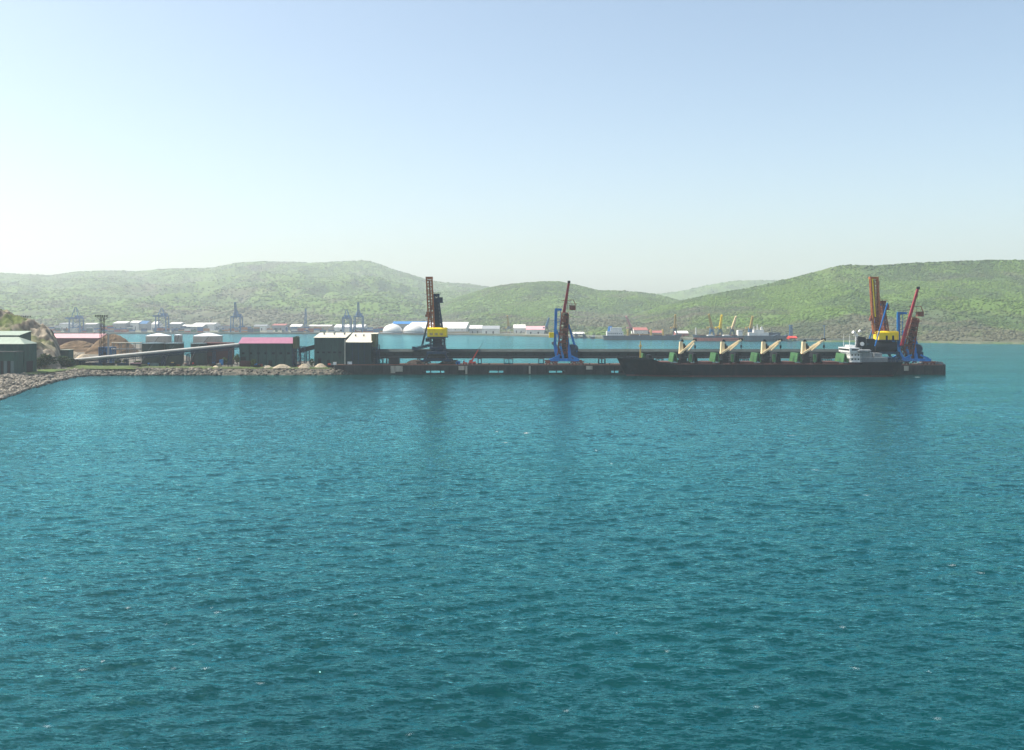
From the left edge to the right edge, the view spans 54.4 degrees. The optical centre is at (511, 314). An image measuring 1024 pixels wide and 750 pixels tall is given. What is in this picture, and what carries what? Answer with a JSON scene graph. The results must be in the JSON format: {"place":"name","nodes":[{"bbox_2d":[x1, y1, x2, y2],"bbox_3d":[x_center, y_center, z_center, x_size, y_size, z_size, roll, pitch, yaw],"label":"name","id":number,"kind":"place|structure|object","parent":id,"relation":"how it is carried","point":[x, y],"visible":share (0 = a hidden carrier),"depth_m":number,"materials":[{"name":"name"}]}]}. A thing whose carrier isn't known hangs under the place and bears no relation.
{"place":"outdoors","nodes":[
{"label":"outdoors","id":0,"kind":"place"},
{"bbox_2d":[0,309,60,368],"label":"rock hill","id":1,"kind":"structure","parent":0,"point":[43,337],"depth_m":670.26,"materials":[{"name":"beige stone"}]},
{"bbox_2d":[59,323,78,330],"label":"warehouse","id":2,"kind":"structure","parent":0,"point":[63,325],"depth_m":2240.00,"materials":[{"name":"white metal"}]},
{"bbox_2d":[54,334,106,345],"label":"storage hall","id":3,"kind":"structure","parent":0,"point":[66,338],"depth_m":1011.10,"materials":[{"name":"pink metal"}]},
{"bbox_2d":[84,323,102,330],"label":"warehouse","id":4,"kind":"structure","parent":0,"point":[95,325],"depth_m":2250.00,"materials":[{"name":"white metal"}]},
{"bbox_2d":[98,347,115,362],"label":"blue shed","id":5,"kind":"structure","parent":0,"point":[110,352],"depth_m":712.00,"materials":[{"name":"metal"}]},
{"bbox_2d":[113,321,130,327],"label":"warehouse","id":6,"kind":"structure","parent":0,"point":[121,324],"depth_m":2300.00,"materials":[{"name":"white metal"}]},
{"bbox_2d":[139,321,151,329],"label":"warehouse","id":7,"kind":"structure","parent":0,"point":[146,323],"depth_m":2328.15,"materials":[{"name":"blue metal"}]},
{"bbox_2d":[151,321,162,330],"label":"warehouse","id":8,"kind":"structure","parent":0,"point":[152,325],"depth_m":2284.34,"materials":[{"name":"white metal"}]},
{"bbox_2d":[0,368,349,395],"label":"shore bank","id":9,"kind":"structure","parent":0,"point":[254,371],"depth_m":651.40,"materials":[{"name":"grey stone"}]},
{"bbox_2d":[0,369,78,398],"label":"rubble","id":10,"kind":"object","parent":9,"relation":"on","point":[24,376],"visible":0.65,"depth_m":579.11,"materials":[{"name":"grey stone"}]},
{"bbox_2d":[40,367,351,376],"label":"rubble","id":11,"kind":"object","parent":9,"relation":"on","point":[179,372],"visible":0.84,"depth_m":649.39,"materials":[{"name":"grey stone"}]},
{"bbox_2d":[170,322,185,329],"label":"warehouse","id":12,"kind":"structure","parent":0,"point":[175,324],"depth_m":2300.00,"materials":[{"name":"white metal"}]},
{"bbox_2d":[182,325,207,329],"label":"warehouse","id":13,"kind":"structure","parent":0,"point":[193,327],"depth_m":2180.00,"materials":[{"name":"white metal"}]},
{"bbox_2d":[77,344,313,366],"bbox_3d":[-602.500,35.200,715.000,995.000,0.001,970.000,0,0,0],"label":"ground","id":14,"kind":"structure","parent":0,"point":[131,360],"depth_m":765.91,"materials":[{"name":"beige soil"}]},
{"bbox_2d":[0,351,23,374],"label":"lean to shed","id":15,"kind":"object","parent":14,"relation":"on","point":[11,361],"visible":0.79,"depth_m":586.00,"materials":[{"name":"green paint"}]},
{"bbox_2d":[0,361,2,374],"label":"door","id":16,"kind":"structure","parent":15,"relation":"in","point":[1,362],"depth_m":585.96,"materials":[{"name":"metal"}]},
{"bbox_2d":[4,361,6,373],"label":"door","id":17,"kind":"structure","parent":15,"relation":"in","point":[5,362],"depth_m":585.96,"materials":[{"name":"grey paint"}]},
{"bbox_2d":[0,331,30,340],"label":"green workshop","id":18,"kind":"structure","parent":14,"relation":"on","point":[25,334],"depth_m":643.30,"materials":[{"name":"paint"}]},
{"bbox_2d":[0,337,36,371],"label":"boat shed","id":19,"kind":"object","parent":14,"relation":"on","point":[28,347],"visible":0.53,"depth_m":604.14,"materials":[{"name":"green paint"}]},
{"bbox_2d":[37,357,46,368],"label":"tree","id":20,"kind":"object","parent":14,"relation":"on","point":[39,361],"visible":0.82,"depth_m":631.63,"materials":[{"name":"green plant"}]},
{"bbox_2d":[40,353,50,366],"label":"tree","id":21,"kind":"object","parent":14,"relation":"on","point":[45,357],"visible":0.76,"depth_m":639.15,"materials":[{"name":"green plant"}]},
{"bbox_2d":[26,369,69,374],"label":"grass","id":22,"kind":"structure","parent":14,"relation":"on","point":[43,371],"depth_m":619.44,"materials":[{"name":"green plant"}]},
{"bbox_2d":[47,355,56,364],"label":"tree","id":23,"kind":"object","parent":14,"relation":"on","point":[51,361],"visible":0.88,"depth_m":644.22,"materials":[{"name":"green plant"}]},
{"bbox_2d":[58,356,71,366],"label":"tree","id":24,"kind":"object","parent":14,"relation":"on","point":[66,362],"visible":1,"depth_m":653.39,"materials":[{"name":"green plant"}]},
{"bbox_2d":[60,349,73,358],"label":"flat shed","id":25,"kind":"structure","parent":14,"relation":"on","point":[69,353],"depth_m":700.00,"materials":[{"name":"green paint"}]},
{"bbox_2d":[68,357,75,365],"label":"tree","id":26,"kind":"object","parent":14,"relation":"on","point":[72,360],"visible":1,"depth_m":656.64,"materials":[{"name":"green plant"}]},
{"bbox_2d":[60,340,92,351],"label":"ore heap","id":27,"kind":"object","parent":14,"relation":"on","point":[79,346],"visible":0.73,"depth_m":941.42,"materials":[{"name":"beige sand"}]},
{"bbox_2d":[76,354,93,359],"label":"rubble heap","id":28,"kind":"object","parent":14,"relation":"on","point":[82,355],"visible":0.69,"depth_m":767.87,"materials":[{"name":"stone"}]},
{"bbox_2d":[95,315,107,362],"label":"floodlight mast","id":29,"kind":"object","parent":14,"relation":"on","point":[103,330],"visible":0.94,"depth_m":680.74,"materials":[{"name":"black metal"}]},
{"bbox_2d":[67,365,137,368],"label":"grass","id":30,"kind":"structure","parent":14,"relation":"on","point":[101,367],"depth_m":652.78,"materials":[{"name":"green plant"}]},
{"bbox_2d":[107,333,108,362],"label":"pole","id":31,"kind":"object","parent":14,"relation":"on","point":[107,345],"visible":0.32,"depth_m":689.51,"materials":[{"name":"metal"}]},
{"bbox_2d":[84,334,138,353],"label":"ore heap","id":32,"kind":"object","parent":14,"relation":"on","point":[93,349],"visible":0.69,"depth_m":892.11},
{"bbox_2d":[111,342,140,362],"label":"pipe rack","id":33,"kind":"object","parent":14,"relation":"on","point":[121,348],"visible":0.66,"depth_m":708.80,"materials":[{"name":"grey metal"}]},
{"bbox_2d":[67,343,238,366],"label":"inclined conveyor","id":34,"kind":"object","parent":14,"relation":"on","point":[78,361],"visible":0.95,"depth_m":668.53,"materials":[{"name":"grey metal"}]},
{"bbox_2d":[141,341,164,365],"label":"storage tank","id":35,"kind":"object","parent":14,"relation":"on","point":[151,346],"visible":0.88,"depth_m":683.60,"materials":[{"name":"grey metal"}]},
{"bbox_2d":[146,333,171,342],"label":"storage tank","id":36,"kind":"object","parent":14,"relation":"on","point":[159,337],"visible":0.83,"depth_m":737.55,"materials":[{"name":"white metal"}]},
{"bbox_2d":[164,341,183,365],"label":"storage tank","id":37,"kind":"object","parent":14,"relation":"on","point":[177,359],"visible":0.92,"depth_m":686.74,"materials":[{"name":"grey metal"}]},
{"bbox_2d":[174,333,182,342],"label":"storage tank","id":38,"kind":"object","parent":14,"relation":"on","point":[178,338],"visible":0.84,"depth_m":750.04,"materials":[{"name":"white metal"}]},
{"bbox_2d":[190,342,206,364],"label":"storage tank","id":39,"kind":"object","parent":14,"relation":"on","point":[198,358],"visible":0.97,"depth_m":691.32,"materials":[{"name":"grey metal"}]},
{"bbox_2d":[193,333,222,342],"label":"storage tank","id":40,"kind":"object","parent":14,"relation":"on","point":[205,337],"visible":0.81,"depth_m":741.23,"materials":[{"name":"white metal"}]},
{"bbox_2d":[138,366,282,368],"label":"grass","id":41,"kind":"structure","parent":14,"relation":"on","point":[233,367],"depth_m":656.73,"materials":[{"name":"green plant"}]},
{"bbox_2d":[233,354,238,365],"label":"tree","id":42,"kind":"object","parent":14,"relation":"on","point":[236,358],"visible":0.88,"depth_m":689.00,"materials":[{"name":"green plant"}]},
{"bbox_2d":[238,337,296,366],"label":"loading shed","id":43,"kind":"structure","parent":14,"relation":"on","point":[272,351],"depth_m":662.00,"materials":[{"name":"black metal"}]},
{"bbox_2d":[273,364,290,367],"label":"stone heap","id":44,"kind":"object","parent":14,"relation":"on","point":[282,366],"visible":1,"depth_m":656.15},
{"bbox_2d":[292,336,305,366],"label":"transfer tower","id":45,"kind":"structure","parent":14,"relation":"on","point":[296,342],"depth_m":661.85,"materials":[{"name":"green metal"}]},
{"bbox_2d":[301,345,313,362],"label":"link gallery","id":46,"kind":"object","parent":45,"relation":"attached to","point":[309,348],"visible":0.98,"depth_m":667.70,"materials":[{"name":"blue metal"}]},
{"bbox_2d":[283,367,329,368],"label":"grass","id":47,"kind":"structure","parent":14,"relation":"on","point":[309,368],"depth_m":656.02,"materials":[{"name":"green plant"}]},
{"bbox_2d":[313,333,379,366],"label":"crusher building","id":48,"kind":"structure","parent":14,"relation":"on","point":[345,348],"depth_m":668.00,"materials":[{"name":"black metal"}]},
{"bbox_2d":[206,342,234,364],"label":"warehouse","id":49,"kind":"structure","parent":0,"point":[220,354],"depth_m":704.00,"materials":[{"name":"black metal"}]},
{"bbox_2d":[0,261,486,327],"bbox_3d":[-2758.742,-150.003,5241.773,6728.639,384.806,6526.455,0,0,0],"label":"hill","id":50,"kind":"structure","parent":0,"point":[205,284],"depth_m":4308.93,"materials":[{"name":"green plant"}]},
{"bbox_2d":[0,260,488,327],"bbox_3d":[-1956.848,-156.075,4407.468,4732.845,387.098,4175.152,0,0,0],"label":"forest","id":51,"kind":"object","parent":50,"relation":"on","point":[200,319],"visible":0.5,"depth_m":3788.35,"materials":[{"name":"green plant"}]},
{"bbox_2d":[254,325,270,329],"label":"warehouse","id":52,"kind":"structure","parent":0,"point":[263,327],"depth_m":2300.00,"materials":[{"name":"grey metal"}]},
{"bbox_2d":[290,324,303,330],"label":"warehouse","id":53,"kind":"structure","parent":0,"point":[296,325],"depth_m":2248.54,"materials":[{"name":"white metal"}]},
{"bbox_2d":[309,325,333,330],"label":"warehouse","id":54,"kind":"structure","parent":0,"point":[327,327],"depth_m":2260.00,"materials":[{"name":"white metal"}]},
{"bbox_2d":[334,324,367,331],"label":"warehouse","id":55,"kind":"structure","parent":0,"point":[337,327],"depth_m":2157.64,"materials":[{"name":"white metal"}]},
{"bbox_2d":[388,357,399,363],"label":"storage shed","id":56,"kind":"structure","parent":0,"point":[393,360],"depth_m":659.00,"materials":[{"name":"black metal"}]},
{"bbox_2d":[53,330,787,339],"bbox_3d":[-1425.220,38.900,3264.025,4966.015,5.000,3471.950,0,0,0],"label":"shore","id":57,"kind":"structure","parent":0,"point":[499,334],"depth_m":2040.86,"materials":[{"name":"grey concrete"}]},
{"bbox_2d":[65,307,83,331],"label":"gantry crane","id":58,"kind":"object","parent":57,"relation":"on","point":[77,317],"visible":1,"depth_m":2081.80,"materials":[{"name":"blue metal"}]},
{"bbox_2d":[130,321,140,329],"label":"warehouse","id":59,"kind":"structure","parent":57,"relation":"on","point":[135,324],"depth_m":2320.00,"materials":[{"name":"white metal"}]},
{"bbox_2d":[153,308,169,331],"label":"gantry crane","id":60,"kind":"object","parent":57,"relation":"on","point":[163,314],"visible":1,"depth_m":2076.07,"materials":[{"name":"blue metal"}]},
{"bbox_2d":[193,323,220,329],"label":"warehouse","id":61,"kind":"structure","parent":57,"relation":"on","point":[212,326],"depth_m":2331.94,"materials":[{"name":"white metal"}]},
{"bbox_2d":[230,302,242,331],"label":"gantry crane","id":62,"kind":"object","parent":57,"relation":"on","point":[236,314],"visible":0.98,"depth_m":2070.01,"materials":[{"name":"blue metal"}]},
{"bbox_2d":[272,324,289,329],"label":"warehouse","id":63,"kind":"structure","parent":57,"relation":"on","point":[280,326],"depth_m":2320.00,"materials":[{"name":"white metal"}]},
{"bbox_2d":[342,310,351,331],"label":"gantry crane","id":64,"kind":"object","parent":57,"relation":"on","point":[347,317],"visible":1,"depth_m":2053.08,"materials":[{"name":"blue metal"}]},
{"bbox_2d":[353,302,363,331],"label":"gantry crane","id":65,"kind":"object","parent":57,"relation":"on","point":[358,314],"visible":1,"depth_m":2050.02,"materials":[{"name":"blue metal"}]},
{"bbox_2d":[383,323,402,332],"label":"storage dome","id":66,"kind":"structure","parent":57,"relation":"on","point":[392,328],"depth_m":1945.95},
{"bbox_2d":[393,321,426,330],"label":"warehouse","id":67,"kind":"structure","parent":57,"relation":"on","point":[402,324],"depth_m":2262.47,"materials":[{"name":"blue metal"}]},
{"bbox_2d":[403,323,423,332],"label":"storage dome","id":68,"kind":"structure","parent":57,"relation":"on","point":[413,328],"depth_m":1945.34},
{"bbox_2d":[409,322,468,332],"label":"warehouse","id":69,"kind":"structure","parent":57,"relation":"on","point":[457,326],"depth_m":2064.63,"materials":[{"name":"white metal"}]},
{"bbox_2d":[448,331,513,332],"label":"port wall","id":70,"kind":"structure","parent":57,"relation":"on","point":[468,331],"depth_m":1985.00,"materials":[{"name":"grey concrete"}]},
{"bbox_2d":[505,315,510,333],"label":"port crane","id":71,"kind":"object","parent":57,"relation":"on","point":[508,326],"visible":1,"depth_m":1895.79,"materials":[{"name":"paint"}]},
{"bbox_2d":[513,324,525,332],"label":"warehouse","id":72,"kind":"structure","parent":57,"relation":"on","point":[518,328],"depth_m":1960.00,"materials":[{"name":"white metal"}]},
{"bbox_2d":[526,326,544,333],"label":"warehouse","id":73,"kind":"structure","parent":57,"relation":"on","point":[535,329],"depth_m":1900.54,"materials":[{"name":"metal"}]},
{"bbox_2d":[625,316,633,333],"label":"port crane","id":74,"kind":"object","parent":57,"relation":"on","point":[630,327],"visible":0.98,"depth_m":1636.11,"materials":[{"name":"grey metal"}]},
{"bbox_2d":[648,331,661,334],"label":"warehouse","id":75,"kind":"structure","parent":57,"relation":"on","point":[656,332],"depth_m":1651.87,"materials":[{"name":"red metal"}]},
{"bbox_2d":[670,314,677,334],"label":"port crane","id":76,"kind":"object","parent":57,"relation":"on","point":[675,326],"visible":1,"depth_m":1610.55,"materials":[{"name":"paint"}]},
{"bbox_2d":[674,331,687,336],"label":"warehouse","id":77,"kind":"structure","parent":57,"relation":"on","point":[684,333],"depth_m":1643.40,"materials":[{"name":"white metal"}]},
{"bbox_2d":[707,314,714,334],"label":"port crane","id":78,"kind":"object","parent":57,"relation":"on","point":[711,326],"visible":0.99,"depth_m":1540.28,"materials":[{"name":"grey metal"}]},
{"bbox_2d":[715,315,722,334],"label":"port crane","id":79,"kind":"object","parent":57,"relation":"on","point":[720,326],"visible":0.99,"depth_m":1538.61,"materials":[{"name":"yellow paint"}]},
{"bbox_2d":[727,316,736,335],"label":"port crane","id":80,"kind":"object","parent":57,"relation":"on","point":[733,326],"visible":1,"depth_m":1537.39,"materials":[{"name":"beige paint"}]},
{"bbox_2d":[745,316,753,335],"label":"port crane","id":81,"kind":"object","parent":57,"relation":"on","point":[750,326],"visible":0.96,"depth_m":1535.32,"materials":[{"name":"beige metal"}]},
{"bbox_2d":[469,325,482,332],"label":"warehouse","id":82,"kind":"structure","parent":0,"point":[475,328],"depth_m":1960.00,"materials":[{"name":"white metal"}]},
{"bbox_2d":[482,326,499,333],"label":"warehouse","id":83,"kind":"structure","parent":0,"point":[490,329],"depth_m":1930.00,"materials":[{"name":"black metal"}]},
{"bbox_2d":[0,334,1023,749],"bbox_3d":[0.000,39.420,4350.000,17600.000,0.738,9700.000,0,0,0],"label":"water","id":84,"kind":"structure","parent":0,"point":[796,562],"depth_m":160.58,"materials":[{"name":"teal liquid"}]},
{"bbox_2d":[43,431,979,734],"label":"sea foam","id":85,"kind":"object","parent":84,"relation":"on","point":[525,433],"visible":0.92,"depth_m":128.07,"materials":[{"name":"white"}]},
{"bbox_2d":[335,361,945,374],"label":"pier","id":86,"kind":"structure","parent":84,"relation":"in","point":[930,368],"depth_m":654.65,"materials":[{"name":"grey concrete"}]},
{"bbox_2d":[405,360,423,363],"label":"scrap heap","id":87,"kind":"object","parent":86,"relation":"on","point":[412,362],"visible":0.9,"depth_m":660.19,"materials":[{"name":"grey metal"}]},
{"bbox_2d":[412,277,457,363],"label":"ship loader","id":88,"kind":"object","parent":86,"relation":"on","point":[437,332],"visible":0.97,"depth_m":661.85,"materials":[{"name":"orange metal"}]},
{"bbox_2d":[469,343,482,363],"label":"mobile crane","id":89,"kind":"object","parent":86,"relation":"on","point":[470,362],"visible":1,"depth_m":659.46,"materials":[{"name":"red paint"}]},
{"bbox_2d":[545,281,583,363],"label":"ship loader","id":90,"kind":"object","parent":86,"relation":"on","point":[571,349],"visible":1,"depth_m":661.28,"materials":[{"name":"blue metal"}]},
{"bbox_2d":[373,349,839,363],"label":"conveyor gallery","id":91,"kind":"object","parent":86,"relation":"on","point":[656,354],"visible":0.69,"depth_m":665.40,"materials":[{"name":"black metal"}]},
{"bbox_2d":[866,277,909,363],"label":"ship loader","id":92,"kind":"object","parent":86,"relation":"on","point":[881,341],"visible":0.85,"depth_m":659.70,"materials":[{"name":"orange metal"}]},
{"bbox_2d":[891,287,935,363],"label":"ship loader","id":93,"kind":"object","parent":86,"relation":"on","point":[914,353],"visible":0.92,"depth_m":660.40,"materials":[{"name":"blue metal"}]},
{"bbox_2d":[602,326,681,339],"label":"cargo ship","id":94,"kind":"object","parent":84,"relation":"on","point":[614,333],"visible":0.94,"depth_m":1578.00,"materials":[{"name":"grey metal"}]},
{"bbox_2d":[692,327,743,340],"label":"cargo ship","id":95,"kind":"object","parent":84,"relation":"on","point":[738,335],"visible":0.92,"depth_m":1491.00,"materials":[{"name":"grey metal"}]},
{"bbox_2d":[743,324,777,340],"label":"naval ship","id":96,"kind":"object","parent":84,"relation":"on","point":[758,335],"visible":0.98,"depth_m":1491.00},
{"bbox_2d":[617,330,912,376],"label":"bulk carrier","id":97,"kind":"object","parent":84,"relation":"on","point":[858,359],"visible":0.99,"depth_m":632.80,"materials":[{"name":"black paint"}]},
{"bbox_2d":[769,332,787,340],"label":"grey ship","id":98,"kind":"object","parent":84,"relation":"on","point":[783,337],"visible":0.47,"depth_m":1512.00},
{"bbox_2d":[0,0,1023,293],"label":"sky","id":99,"kind":"structure","parent":0,"point":[648,146],"materials":[{"name":"blue"}]},
{"bbox_2d":[442,282,674,334],"bbox_3d":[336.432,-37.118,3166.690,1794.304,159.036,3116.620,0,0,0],"label":"hill","id":100,"kind":"structure","parent":0,"point":[559,304],"depth_m":3022.39,"materials":[{"name":"green plant"}]},
{"bbox_2d":[427,281,679,334],"bbox_3d":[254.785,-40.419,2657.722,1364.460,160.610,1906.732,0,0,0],"label":"forest","id":101,"kind":"object","parent":100,"relation":"on","point":[533,313],"visible":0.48,"depth_m":2914.93,"materials":[{"name":"green plant"}]},
{"bbox_2d":[631,327,647,334],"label":"warehouse","id":102,"kind":"structure","parent":0,"point":[640,330],"depth_m":1650.00,"materials":[{"name":"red metal"}]},
{"bbox_2d":[659,280,777,299],"bbox_3d":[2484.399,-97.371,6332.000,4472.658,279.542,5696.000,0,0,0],"label":"hill","id":103,"kind":"structure","parent":0,"point":[715,289],"depth_m":6564.48,"materials":[{"name":"green plant"}]},
{"bbox_2d":[662,280,776,299],"bbox_3d":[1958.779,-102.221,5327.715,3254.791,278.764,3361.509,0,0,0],"label":"forest","id":104,"kind":"object","parent":103,"relation":"on","point":[719,286],"visible":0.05,"depth_m":6605.31,"materials":[{"name":"green plant"}]},
{"bbox_2d":[786,336,796,338],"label":"warehouse","id":105,"kind":"structure","parent":0,"point":[791,337],"depth_m":1490.94,"materials":[{"name":"red paint"}]},
{"bbox_2d":[789,325,792,339],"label":"blue tower","id":106,"kind":"structure","parent":105,"relation":"on","point":[790,331],"depth_m":1498.55,"materials":[{"name":"metal"}]},
{"bbox_2d":[636,260,1023,341],"bbox_3d":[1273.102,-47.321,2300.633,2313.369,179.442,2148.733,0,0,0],"label":"hill","id":107,"kind":"structure","parent":0,"point":[986,306],"depth_m":1947.13,"materials":[{"name":"green plant"}]},
{"bbox_2d":[624,259,1023,341],"bbox_3d":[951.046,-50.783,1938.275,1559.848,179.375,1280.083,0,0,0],"label":"forest","id":108,"kind":"object","parent":107,"relation":"on","point":[647,317],"visible":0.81,"depth_m":1996.06,"materials":[{"name":"green plant"}]},
{"bbox_2d":[788,339,1023,344],"bbox_3d":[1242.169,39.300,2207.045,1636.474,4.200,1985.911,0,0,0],"label":"coast","id":109,"kind":"structure","parent":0,"point":[966,342],"depth_m":1380.10,"materials":[{"name":"beige stone"}]},
{"bbox_2d":[797,338,854,340],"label":"quay wall","id":110,"kind":"structure","parent":109,"relation":"on","point":[807,339],"depth_m":1452.00,"materials":[{"name":"concrete"}]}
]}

